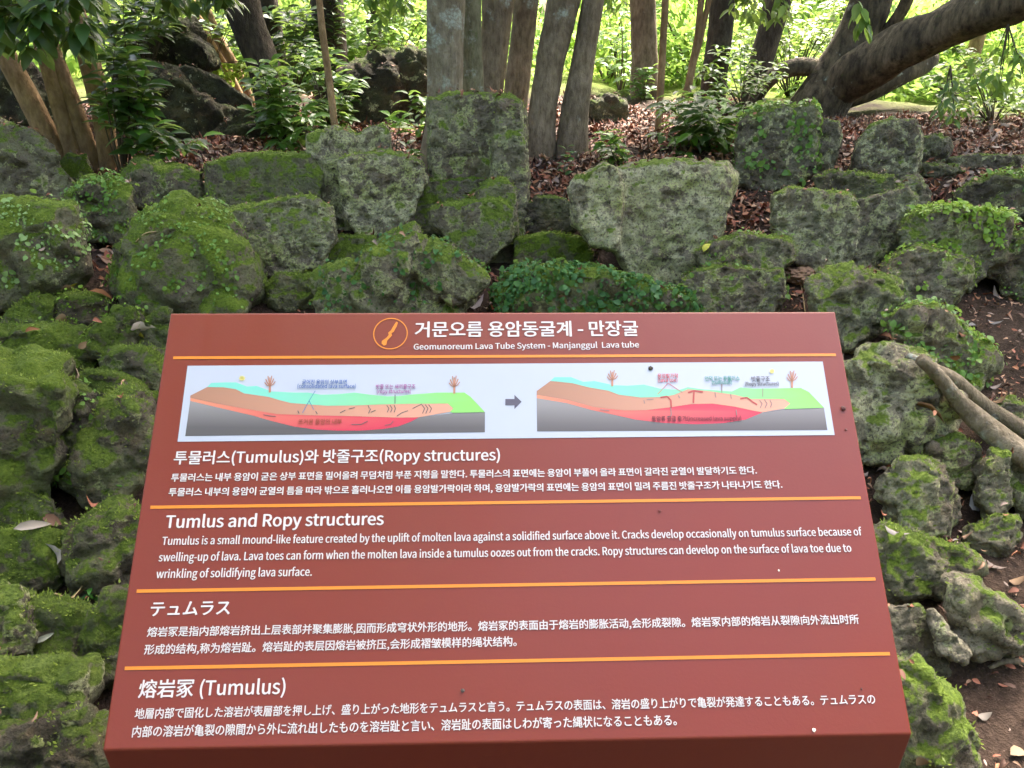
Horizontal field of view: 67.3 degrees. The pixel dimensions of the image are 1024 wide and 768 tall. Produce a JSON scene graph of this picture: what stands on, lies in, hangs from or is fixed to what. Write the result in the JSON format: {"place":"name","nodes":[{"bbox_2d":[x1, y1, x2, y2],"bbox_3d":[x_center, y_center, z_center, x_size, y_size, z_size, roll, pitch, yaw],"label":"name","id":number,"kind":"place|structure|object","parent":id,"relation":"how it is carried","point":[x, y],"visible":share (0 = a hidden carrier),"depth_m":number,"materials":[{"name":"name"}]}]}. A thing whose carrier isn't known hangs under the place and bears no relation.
{"place":"outdoors","nodes":[
{"label":"outdoors","id":0,"kind":"place"},
{"bbox_2d":[150,0,249,24],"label":"branch","id":1,"kind":"object","parent":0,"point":[175,8],"visible":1,"depth_m":4.37,"materials":[{"name":"green plant"}]},
{"bbox_2d":[356,0,416,33],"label":"branch","id":2,"kind":"object","parent":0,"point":[394,7],"visible":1,"depth_m":4.78,"materials":[{"name":"green plant"}]},
{"bbox_2d":[0,19,1023,767],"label":"ground","id":3,"kind":"structure","parent":0,"point":[1004,705],"depth_m":3.23,"materials":[{"name":"soil"}]},
{"bbox_2d":[0,579,39,655],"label":"rock","id":4,"kind":"object","parent":3,"relation":"on","point":[17,595],"visible":0.65,"depth_m":1.95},
{"bbox_2d":[0,62,54,126],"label":"rock","id":5,"kind":"object","parent":3,"relation":"on","point":[10,106],"visible":0.25,"depth_m":5.59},
{"bbox_2d":[0,291,55,323],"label":"rock","id":6,"kind":"object","parent":3,"relation":"on","point":[33,314],"visible":0.62,"depth_m":3.19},
{"bbox_2d":[0,520,63,594],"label":"rock","id":7,"kind":"object","parent":3,"relation":"on","point":[45,575],"visible":0.67,"depth_m":2.19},
{"bbox_2d":[0,490,69,529],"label":"rock","id":8,"kind":"object","parent":3,"relation":"on","point":[38,512],"visible":0.38,"depth_m":2.36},
{"bbox_2d":[0,122,73,199],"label":"rock","id":9,"kind":"object","parent":3,"relation":"on","point":[25,169],"visible":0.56,"depth_m":3.98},
{"bbox_2d":[0,343,78,516],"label":"rock","id":10,"kind":"object","parent":3,"relation":"on","point":[33,460],"visible":0.91,"depth_m":2.33,"materials":[{"name":"stone"}]},
{"bbox_2d":[0,194,93,312],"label":"rock","id":11,"kind":"object","parent":3,"relation":"on","point":[49,278],"visible":0.67,"depth_m":3.21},
{"bbox_2d":[0,321,98,375],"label":"rock","id":12,"kind":"object","parent":3,"relation":"on","point":[64,336],"visible":0.4,"depth_m":3.00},
{"bbox_2d":[0,651,104,720],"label":"rock","id":13,"kind":"object","parent":3,"relation":"on","point":[59,686],"visible":0.62,"depth_m":1.80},
{"bbox_2d":[0,700,109,767],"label":"rock","id":14,"kind":"object","parent":3,"relation":"on","point":[23,744],"visible":0.73,"depth_m":1.68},
{"bbox_2d":[0,7,120,172],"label":"tree","id":15,"kind":"object","parent":3,"relation":"on","point":[67,131],"visible":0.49,"depth_m":4.45,"materials":[{"name":"beige plant"}]},
{"bbox_2d":[0,0,120,72],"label":"leafy branches","id":16,"kind":"object","parent":15,"relation":"attached to","point":[48,30],"visible":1,"depth_m":3.74,"materials":[{"name":"green plant"}]},
{"bbox_2d":[30,592,93,655],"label":"rock","id":17,"kind":"object","parent":3,"relation":"on","point":[64,629],"visible":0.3,"depth_m":1.98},
{"bbox_2d":[58,376,98,497],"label":"rock","id":18,"kind":"object","parent":3,"relation":"on","point":[83,412],"visible":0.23,"depth_m":2.44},
{"bbox_2d":[53,289,112,326],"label":"rock","id":19,"kind":"object","parent":3,"relation":"on","point":[84,305],"visible":0.45,"depth_m":3.22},
{"bbox_2d":[58,494,140,599],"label":"rock","id":20,"kind":"object","parent":3,"relation":"on","point":[90,540],"visible":0.57,"depth_m":2.16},
{"bbox_2d":[63,172,137,245],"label":"rock","id":21,"kind":"object","parent":3,"relation":"on","point":[123,203],"visible":0.65,"depth_m":3.74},
{"bbox_2d":[77,583,128,689],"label":"rock","id":22,"kind":"object","parent":3,"relation":"on","point":[95,633],"visible":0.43,"depth_m":1.94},
{"bbox_2d":[66,382,156,510],"bbox_3d":[-1.305,0.208,2.522,0.310,0.429,0.382,-11,27,-23],"label":"rock","id":23,"kind":"object","parent":3,"relation":"on","point":[113,465],"visible":0.73,"depth_m":2.39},
{"bbox_2d":[85,304,144,360],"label":"rock","id":24,"kind":"object","parent":3,"relation":"on","point":[104,335],"visible":0.72,"depth_m":2.99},
{"bbox_2d":[75,368,158,401],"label":"rock","id":25,"kind":"object","parent":3,"relation":"on","point":[95,377],"visible":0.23,"depth_m":2.79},
{"bbox_2d":[76,34,174,173],"bbox_3d":[-2.139,-1.493,4.275,0.464,0.818,0.586,-17,30,-33],"label":"shrub","id":26,"kind":"object","parent":3,"relation":"on","point":[123,108],"visible":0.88,"depth_m":4.17,"materials":[{"name":"green plant"}]},
{"bbox_2d":[98,344,164,391],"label":"rock","id":27,"kind":"object","parent":3,"relation":"on","point":[145,363],"visible":0.52,"depth_m":2.88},
{"bbox_2d":[85,0,185,76],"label":"shrub","id":28,"kind":"object","parent":3,"relation":"on","point":[127,26],"visible":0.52,"depth_m":5.26,"materials":[{"name":"green plant"}]},
{"bbox_2d":[140,306,173,349],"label":"rock","id":29,"kind":"object","parent":3,"relation":"on","point":[157,335],"visible":0.34,"depth_m":3.01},
{"bbox_2d":[119,156,205,211],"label":"rock","id":30,"kind":"object","parent":3,"relation":"on","point":[143,172],"visible":0.55,"depth_m":4.05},
{"bbox_2d":[108,119,223,160],"bbox_3d":[-1.911,-1.273,4.310,0.615,0.414,0.431,0,25,0],"label":"shrub","id":31,"kind":"object","parent":3,"relation":"on","point":[147,144],"visible":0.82,"depth_m":4.22,"materials":[{"name":"green plant"}]},
{"bbox_2d":[109,58,236,139],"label":"rock","id":32,"kind":"object","parent":3,"relation":"on","point":[190,109],"visible":0.46,"depth_m":5.12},
{"bbox_2d":[108,190,267,315],"bbox_3d":[-1.453,-0.528,3.389,0.781,0.648,0.640,0,25,0],"label":"rock","id":33,"kind":"object","parent":3,"relation":"on","point":[181,264],"visible":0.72,"depth_m":3.15,"materials":[{"name":"stone"}]},
{"bbox_2d":[178,65,253,107],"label":"rock","id":34,"kind":"object","parent":3,"relation":"on","point":[219,89],"visible":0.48,"depth_m":5.34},
{"bbox_2d":[224,0,288,106],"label":"tree","id":35,"kind":"object","parent":3,"relation":"on","point":[252,36],"visible":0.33,"depth_m":5.65,"materials":[{"name":"brown plant"}]},
{"bbox_2d":[209,107,307,139],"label":"rock","id":36,"kind":"object","parent":3,"relation":"on","point":[235,125],"visible":0.16,"depth_m":5.10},
{"bbox_2d":[204,151,324,206],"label":"rock","id":37,"kind":"object","parent":3,"relation":"on","point":[302,173],"visible":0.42,"depth_m":3.87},
{"bbox_2d":[227,194,338,278],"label":"rock","id":38,"kind":"object","parent":3,"relation":"on","point":[282,242],"visible":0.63,"depth_m":3.51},
{"bbox_2d":[238,53,329,151],"bbox_3d":[-1.470,-1.756,4.895,0.511,0.636,0.741,-12,27,-23],"label":"shrub","id":39,"kind":"object","parent":3,"relation":"on","point":[277,113],"visible":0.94,"depth_m":4.79,"materials":[{"name":"green plant"}]},
{"bbox_2d":[262,271,314,311],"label":"rock","id":40,"kind":"object","parent":3,"relation":"on","point":[293,293],"visible":0.64,"depth_m":3.38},
{"bbox_2d":[212,0,365,89],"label":"bush","id":41,"kind":"object","parent":3,"relation":"on","point":[303,4],"visible":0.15,"depth_m":8.08,"materials":[{"name":"green plant"}]},
{"bbox_2d":[262,4,331,106],"bbox_3d":[-1.758,-2.609,6.259,0.606,0.862,0.755,-7,26,-14],"label":"shrub","id":42,"kind":"object","parent":3,"relation":"on","point":[302,39],"visible":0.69,"depth_m":6.08,"materials":[{"name":"green plant"}]},
{"bbox_2d":[316,0,337,125],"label":"sapling","id":43,"kind":"object","parent":3,"relation":"on","point":[326,62],"visible":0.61,"depth_m":4.19,"materials":[{"name":"beige plant"}]},
{"bbox_2d":[310,0,347,105],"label":"tree","id":44,"kind":"object","parent":3,"relation":"on","point":[327,6],"visible":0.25,"depth_m":6.28,"materials":[{"name":"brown plant"}]},
{"bbox_2d":[290,43,369,128],"bbox_3d":[-1.236,-2.001,5.260,0.547,0.597,0.740,-5,25,-11],"label":"shrub","id":45,"kind":"object","parent":3,"relation":"on","point":[339,80],"visible":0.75,"depth_m":5.21,"materials":[{"name":"green plant"}]},
{"bbox_2d":[326,234,375,263],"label":"rock","id":46,"kind":"object","parent":3,"relation":"on","point":[350,245],"visible":0.33,"depth_m":3.64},
{"bbox_2d":[305,124,429,238],"bbox_3d":[-0.766,-1.026,3.996,0.716,0.604,0.630,0,25,0],"label":"rock","id":47,"kind":"object","parent":3,"relation":"on","point":[368,192],"visible":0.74,"depth_m":3.76,"materials":[{"name":"stone"}]},
{"bbox_2d":[323,45,426,125],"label":"rock","id":48,"kind":"object","parent":3,"relation":"on","point":[386,80],"visible":0.42,"depth_m":5.58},
{"bbox_2d":[344,0,426,57],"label":"shrub","id":49,"kind":"object","parent":3,"relation":"on","point":[362,41],"visible":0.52,"depth_m":6.68,"materials":[{"name":"green plant"}]},
{"bbox_2d":[309,221,490,312],"bbox_3d":[-0.480,-0.460,3.326,0.782,0.486,0.399,0,25,0],"label":"rock","id":50,"kind":"object","parent":3,"relation":"on","point":[464,285],"visible":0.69,"depth_m":3.19,"materials":[{"name":"stone"}]},
{"bbox_2d":[420,0,464,172],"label":"tree","id":51,"kind":"object","parent":3,"relation":"on","point":[445,35],"visible":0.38,"depth_m":4.25,"materials":[{"name":"grey plant"}]},
{"bbox_2d":[410,176,485,235],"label":"rock","id":52,"kind":"object","parent":3,"relation":"on","point":[459,187],"visible":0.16,"depth_m":3.89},
{"bbox_2d":[463,0,483,91],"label":"tree","id":53,"kind":"object","parent":3,"relation":"on","point":[473,77],"visible":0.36,"depth_m":4.53,"materials":[{"name":"grey plant"}]},
{"bbox_2d":[429,177,519,267],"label":"rock","id":54,"kind":"object","parent":3,"relation":"on","point":[500,224],"visible":0.84,"depth_m":3.56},
{"bbox_2d":[426,90,530,235],"bbox_3d":[-0.180,-1.060,4.073,0.565,0.924,0.654,0,25,0],"label":"rock","id":55,"kind":"object","parent":3,"relation":"on","point":[504,152],"visible":0.62,"depth_m":3.81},
{"bbox_2d":[481,0,514,93],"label":"tree","id":56,"kind":"object","parent":3,"relation":"on","point":[497,15],"visible":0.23,"depth_m":4.73,"materials":[{"name":"grey plant"}]},
{"bbox_2d":[103,312,910,767],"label":"information sign","id":57,"kind":"object","parent":3,"relation":"on","point":[373,540],"visible":1,"depth_m":1.03,"materials":[{"name":"red metal"}]},
{"bbox_2d":[0,97,1023,488],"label":"creeping fern","id":58,"kind":"object","parent":3,"relation":"on","point":[654,289],"visible":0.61,"depth_m":3.18,"materials":[{"name":"green plant"}]},
{"bbox_2d":[0,91,1023,767],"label":"moss","id":59,"kind":"object","parent":3,"relation":"on","point":[20,301],"visible":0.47,"depth_m":2.93,"materials":[{"name":"green plant"}]},
{"bbox_2d":[0,18,1023,767],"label":"leaf litter","id":60,"kind":"object","parent":3,"relation":"on","point":[856,128],"visible":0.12,"depth_m":4.79,"materials":[{"name":"plant"}]},
{"bbox_2d":[106,15,220,77],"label":"rock","id":61,"kind":"object","parent":60,"relation":"on","point":[194,47],"visible":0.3,"depth_m":5.70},
{"bbox_2d":[589,129,633,166],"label":"seedling","id":62,"kind":"object","parent":60,"relation":"on","point":[601,147],"visible":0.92,"depth_m":4.54,"materials":[{"name":"green plant"}]},
{"bbox_2d":[504,0,538,108],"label":"tree","id":63,"kind":"object","parent":3,"relation":"on","point":[520,55],"visible":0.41,"depth_m":5.08,"materials":[{"name":"brown plant"}]},
{"bbox_2d":[524,194,576,233],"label":"rock","id":64,"kind":"object","parent":3,"relation":"on","point":[550,212],"visible":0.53,"depth_m":3.86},
{"bbox_2d":[511,231,593,267],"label":"rock","id":65,"kind":"object","parent":3,"relation":"on","point":[530,247],"visible":0.6,"depth_m":3.65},
{"bbox_2d":[528,0,603,160],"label":"tree","id":66,"kind":"object","parent":3,"relation":"on","point":[560,16],"visible":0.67,"depth_m":4.60,"materials":[{"name":"grey plant"}]},
{"bbox_2d":[494,263,693,312],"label":"rock","id":67,"kind":"object","parent":3,"relation":"on","point":[590,283],"visible":0.3,"depth_m":3.16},
{"bbox_2d":[589,92,628,122],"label":"rock","id":68,"kind":"object","parent":3,"relation":"on","point":[608,105],"visible":0.68,"depth_m":6.04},
{"bbox_2d":[595,0,631,89],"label":"shrub","id":69,"kind":"object","parent":3,"relation":"on","point":[615,67],"visible":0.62,"depth_m":7.67,"materials":[{"name":"green plant"}]},
{"bbox_2d":[532,0,695,89],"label":"bush","id":70,"kind":"object","parent":3,"relation":"on","point":[600,67],"visible":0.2,"depth_m":8.59,"materials":[{"name":"green plant"}]},
{"bbox_2d":[629,0,657,100],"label":"tree","id":71,"kind":"object","parent":3,"relation":"on","point":[643,21],"visible":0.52,"depth_m":6.86,"materials":[{"name":"brown plant"}]},
{"bbox_2d":[567,157,739,286],"bbox_3d":[0.682,-0.725,3.675,0.883,0.731,0.705,0,25,0],"label":"rock","id":72,"kind":"object","parent":3,"relation":"on","point":[658,219],"visible":0.79,"depth_m":3.43,"materials":[{"name":"stone"}]},
{"bbox_2d":[654,0,668,134],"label":"sapling","id":73,"kind":"object","parent":3,"relation":"on","point":[662,48],"visible":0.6,"depth_m":5.14,"materials":[{"name":"beige plant"}]},
{"bbox_2d":[644,85,739,157],"bbox_3d":[1.204,-1.573,4.892,0.830,0.574,0.794,0,25,0],"label":"shrub","id":74,"kind":"object","parent":3,"relation":"on","point":[714,127],"visible":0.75,"depth_m":4.70,"materials":[{"name":"green plant"}]},
{"bbox_2d":[674,0,710,135],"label":"sapling","id":75,"kind":"object","parent":3,"relation":"on","point":[701,21],"visible":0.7,"depth_m":5.19,"materials":[{"name":"beige plant"}]},
{"bbox_2d":[600,0,792,88],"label":"bush","id":76,"kind":"object","parent":3,"relation":"on","point":[683,9],"visible":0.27,"depth_m":8.42,"materials":[{"name":"green plant"}]},
{"bbox_2d":[700,0,734,101],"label":"tree","id":77,"kind":"object","parent":3,"relation":"on","point":[720,32],"visible":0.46,"depth_m":6.31,"materials":[{"name":"brown plant"}]},
{"bbox_2d":[679,231,796,311],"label":"rock","id":78,"kind":"object","parent":3,"relation":"on","point":[739,292],"visible":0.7,"depth_m":3.23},
{"bbox_2d":[695,35,788,115],"bbox_3d":[1.846,-2.449,6.138,0.691,0.609,0.811,8,26,16],"label":"shrub","id":79,"kind":"object","parent":3,"relation":"on","point":[752,88],"visible":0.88,"depth_m":6.08,"materials":[{"name":"green plant"}]},
{"bbox_2d":[740,0,790,100],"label":"tree","id":80,"kind":"object","parent":3,"relation":"on","point":[765,44],"visible":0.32,"depth_m":6.69,"materials":[{"name":"brown plant"}]},
{"bbox_2d":[706,0,848,96],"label":"shrub","id":81,"kind":"object","parent":3,"relation":"on","point":[812,30],"visible":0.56,"depth_m":7.32,"materials":[{"name":"green plant"}]},
{"bbox_2d":[734,102,821,190],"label":"rock","id":82,"kind":"object","parent":3,"relation":"on","point":[777,146],"visible":0.75,"depth_m":4.27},
{"bbox_2d":[702,0,939,62],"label":"bush","id":83,"kind":"object","parent":3,"relation":"on","point":[815,11],"visible":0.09,"depth_m":10.49,"materials":[{"name":"green plant"}]},
{"bbox_2d":[816,118,842,174],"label":"rock","id":84,"kind":"object","parent":3,"relation":"on","point":[831,138],"visible":0.42,"depth_m":4.46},
{"bbox_2d":[769,185,919,270],"bbox_3d":[1.600,-0.728,3.697,0.876,0.496,0.535,0,25,0],"label":"rock","id":85,"kind":"object","parent":3,"relation":"on","point":[867,235],"visible":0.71,"depth_m":3.48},
{"bbox_2d":[811,170,901,198],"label":"rock","id":86,"kind":"object","parent":85,"relation":"on","point":[851,180],"visible":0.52,"depth_m":3.70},
{"bbox_2d":[804,260,903,353],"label":"rock","id":87,"kind":"object","parent":3,"relation":"on","point":[860,307],"visible":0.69,"depth_m":3.03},
{"bbox_2d":[770,57,939,102],"bbox_3d":[3.296,-3.025,7.573,1.614,0.663,1.592,-12,28,-25],"label":"bush","id":88,"kind":"object","parent":3,"relation":"on","point":[893,94],"visible":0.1,"depth_m":7.40,"materials":[{"name":"green plant"}]},
{"bbox_2d":[747,0,1023,117],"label":"tree","id":89,"kind":"object","parent":3,"relation":"on","point":[844,73],"visible":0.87,"depth_m":6.01,"materials":[{"name":"brown plant"}]},
{"bbox_2d":[956,24,1023,108],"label":"branch","id":90,"kind":"object","parent":89,"relation":"attached to","point":[996,86],"visible":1,"depth_m":5.15,"materials":[{"name":"green plant"}]},
{"bbox_2d":[849,115,923,179],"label":"rock","id":91,"kind":"object","parent":3,"relation":"on","point":[893,144],"visible":0.73,"depth_m":4.33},
{"bbox_2d":[792,0,1010,86],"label":"bush","id":92,"kind":"object","parent":3,"relation":"on","point":[917,8],"visible":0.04,"depth_m":7.79,"materials":[{"name":"green plant"}]},
{"bbox_2d":[843,340,967,468],"bbox_3d":[1.347,0.082,2.704,0.549,0.511,0.439,0,25,0],"label":"rock","id":93,"kind":"object","parent":3,"relation":"on","point":[890,386],"visible":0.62,"depth_m":2.54,"materials":[{"name":"stone"}]},
{"bbox_2d":[873,520,949,605],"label":"rock","id":94,"kind":"object","parent":3,"relation":"on","point":[913,554],"visible":0.76,"depth_m":2.16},
{"bbox_2d":[873,454,961,538],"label":"rock","id":95,"kind":"object","parent":3,"relation":"on","point":[901,480],"visible":0.9,"depth_m":2.37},
{"bbox_2d":[888,603,951,678],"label":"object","id":96,"kind":"object","parent":3,"relation":"on","point":[911,631],"visible":0.48,"depth_m":1.99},
{"bbox_2d":[925,608,972,665],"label":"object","id":97,"kind":"object","parent":96,"relation":"on","point":[949,645],"visible":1,"depth_m":1.94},
{"bbox_2d":[880,243,974,307],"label":"rock","id":98,"kind":"object","parent":3,"relation":"on","point":[916,265],"visible":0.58,"depth_m":3.26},
{"bbox_2d":[922,133,953,163],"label":"rock","id":99,"kind":"object","parent":3,"relation":"on","point":[938,146],"visible":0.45,"depth_m":4.58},
{"bbox_2d":[897,652,982,767],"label":"rock","id":100,"kind":"object","parent":3,"relation":"on","point":[942,720],"visible":0.77,"depth_m":1.67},
{"bbox_2d":[880,302,1004,391],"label":"rock","id":101,"kind":"object","parent":3,"relation":"on","point":[925,323],"visible":0.66,"depth_m":2.85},
{"bbox_2d":[923,431,982,490],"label":"rock","id":102,"kind":"object","parent":3,"relation":"on","point":[949,452],"visible":0.62,"depth_m":2.52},
{"bbox_2d":[895,205,1013,292],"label":"rock","id":103,"kind":"object","parent":3,"relation":"on","point":[939,227],"visible":0.53,"depth_m":3.39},
{"bbox_2d":[924,533,988,576],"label":"rock","id":104,"kind":"object","parent":3,"relation":"on","point":[956,559],"visible":0.41,"depth_m":2.24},
{"bbox_2d":[899,51,1023,107],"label":"bush","id":105,"kind":"object","parent":3,"relation":"on","point":[939,87],"visible":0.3,"depth_m":7.29,"materials":[{"name":"green plant"}]},
{"bbox_2d":[904,352,1023,469],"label":"tree root","id":106,"kind":"object","parent":3,"relation":"on","point":[986,419],"visible":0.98,"depth_m":2.50,"materials":[{"name":"beige plant"}]},
{"bbox_2d":[923,42,1023,124],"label":"shrub","id":107,"kind":"object","parent":3,"relation":"on","point":[972,102],"visible":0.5,"depth_m":5.84,"materials":[{"name":"green plant"}]},
{"bbox_2d":[940,570,1023,663],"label":"rock","id":108,"kind":"object","parent":3,"relation":"on","point":[980,603],"visible":0.92,"depth_m":1.98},
{"bbox_2d":[947,153,1023,170],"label":"rock","id":109,"kind":"object","parent":3,"relation":"on","point":[997,161],"visible":0.63,"depth_m":4.54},
{"bbox_2d":[949,168,1023,221],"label":"rock","id":110,"kind":"object","parent":3,"relation":"on","point":[983,189],"visible":0.45,"depth_m":4.01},
{"bbox_2d":[962,512,1022,556],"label":"rock","id":111,"kind":"object","parent":3,"relation":"on","point":[994,535],"visible":0.9,"depth_m":2.35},
{"bbox_2d":[972,446,1018,518],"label":"rock","id":112,"kind":"object","parent":3,"relation":"on","point":[988,484],"visible":0.83,"depth_m":2.42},
{"bbox_2d":[986,230,1023,302],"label":"rock","id":113,"kind":"object","parent":3,"relation":"on","point":[1006,270],"visible":0.66,"depth_m":3.43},
{"bbox_2d":[719,0,799,32],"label":"branch","id":114,"kind":"object","parent":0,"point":[753,17],"visible":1,"depth_m":5.03,"materials":[{"name":"green plant"}]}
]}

